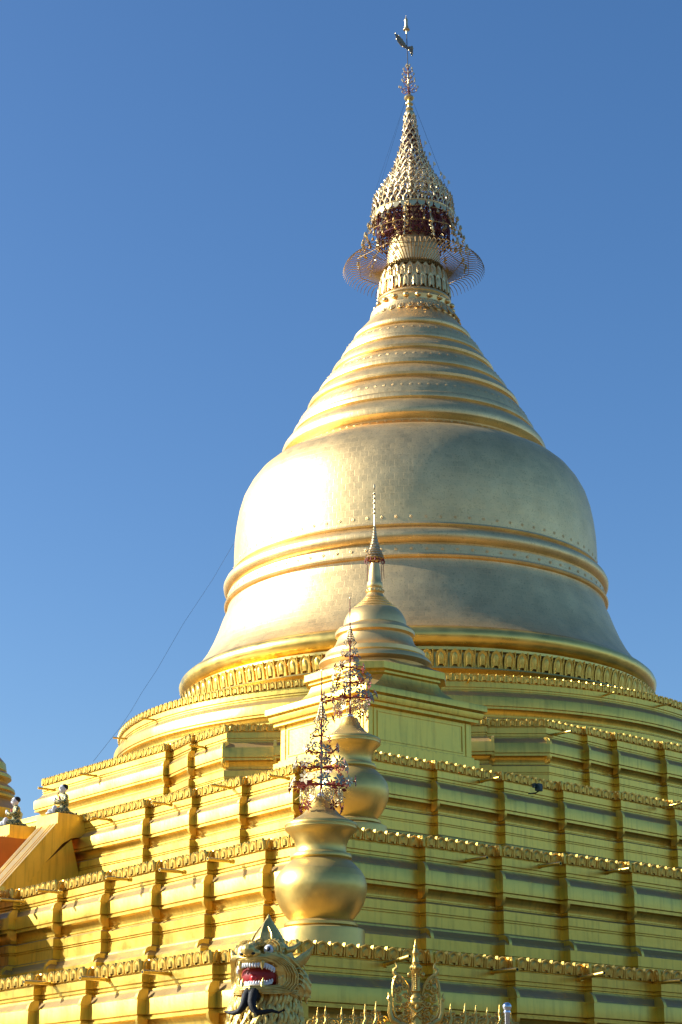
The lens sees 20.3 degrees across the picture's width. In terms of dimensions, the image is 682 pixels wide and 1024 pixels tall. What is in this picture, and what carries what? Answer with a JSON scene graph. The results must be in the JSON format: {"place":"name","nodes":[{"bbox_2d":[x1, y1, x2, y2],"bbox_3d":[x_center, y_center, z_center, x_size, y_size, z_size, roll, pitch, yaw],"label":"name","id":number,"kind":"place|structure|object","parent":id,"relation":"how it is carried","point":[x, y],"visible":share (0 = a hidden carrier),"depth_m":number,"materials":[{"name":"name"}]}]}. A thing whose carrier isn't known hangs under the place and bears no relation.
{"place":"outdoors","nodes":[
{"label":"outdoors","id":0,"kind":"place"},
{"bbox_2d":[0,0,681,818],"label":"sky","id":1,"kind":"structure","parent":0,"point":[188,187],"materials":[{"name":"blue"}]},
{"label":"ground","id":2,"kind":"structure","parent":0,"visible":0},
{"bbox_2d":[0,758,22,820],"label":"golden spire","id":3,"kind":"structure","parent":2,"relation":"on","point":[7,792],"depth_m":99.57,"materials":[{"name":"gold metal"}]},
{"bbox_2d":[224,914,313,1023],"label":"lion statue","id":4,"kind":"object","parent":2,"relation":"on","point":[271,983],"visible":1,"depth_m":25.07,"materials":[{"name":"gold metal"}]},
{"bbox_2d":[0,17,681,1023],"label":"pagoda","id":5,"kind":"object","parent":2,"relation":"on","point":[492,885],"visible":0.91,"depth_m":62.70,"materials":[{"name":"gold metal"}]},
{"bbox_2d":[0,812,85,891],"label":"staircase","id":6,"kind":"structure","parent":5,"relation":"on","point":[42,851],"depth_m":59.16,"materials":[{"name":"gold metal"}]},
{"bbox_2d":[0,797,26,825],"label":"kneeling statue","id":7,"kind":"object","parent":6,"relation":"on","point":[15,814],"visible":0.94,"depth_m":62.22,"materials":[{"name":"white paint"}]},
{"bbox_2d":[45,784,74,814],"bbox_3d":[-8.847,9.089,60.207,0.972,1.030,0.571,11,-22,-30],"label":"kneeling statue","id":8,"kind":"object","parent":6,"relation":"on","point":[62,800],"visible":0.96,"depth_m":60.07,"materials":[{"name":"white paint"}]},
{"bbox_2d":[95,545,232,758],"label":"hanging cable","id":9,"kind":"object","parent":5,"relation":"hanging from","point":[159,665],"visible":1,"depth_m":78.68,"materials":[{"name":"black paint"}]},
{"bbox_2d":[275,669,366,945],"bbox_3d":[-0.390,6.027,37.316,1.790,6.050,1.790,4,-19,-11],"label":"vase","id":10,"kind":"object","parent":5,"relation":"on","point":[320,888],"visible":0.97,"depth_m":36.51,"materials":[{"name":"gold metal"}]},
{"bbox_2d":[312,597,388,832],"bbox_3d":[0.214,5.060,44.494,1.790,6.400,1.790,4,-19,-11],"label":"vase","id":11,"kind":"object","parent":5,"relation":"on","point":[365,801],"visible":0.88,"depth_m":43.81,"materials":[{"name":"gold metal"}]},
{"bbox_2d":[265,484,486,768],"bbox_3d":[1.028,4.049,57.452,4.720,10.380,4.720,15,-23,-37],"label":"corner stupa","id":12,"kind":"object","parent":5,"relation":"on","point":[414,711],"visible":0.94,"depth_m":55.86,"materials":[{"name":"gold metal"}]},
{"bbox_2d":[528,783,542,793],"bbox_3d":[5.359,7.713,53.118,0.488,0.260,0.287,-14,-23,35],"label":"floodlight","id":13,"kind":"object","parent":5,"relation":"attached to","point":[538,787],"visible":1,"depth_m":52.99,"materials":[{"name":"black metal"}]},
{"bbox_2d":[306,1004,388,1023],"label":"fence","id":14,"kind":"object","parent":2,"relation":"on","point":[375,1018],"visible":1,"depth_m":27.14,"materials":[{"name":"gold metal"}]},
{"bbox_2d":[387,939,444,1023],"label":"gate crest","id":15,"kind":"object","parent":2,"relation":"on","point":[415,1002],"visible":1,"depth_m":27.17,"materials":[{"name":"gold metal"}]},
{"bbox_2d":[441,1003,518,1023],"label":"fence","id":16,"kind":"object","parent":2,"relation":"on","point":[485,1019],"visible":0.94,"depth_m":27.14,"materials":[{"name":"gold metal"}]},
{"bbox_2d":[502,1002,511,1023],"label":"steel post","id":17,"kind":"object","parent":2,"relation":"on","point":[506,1007],"visible":1,"depth_m":19.36,"materials":[{"name":"silver metal"}]}
]}

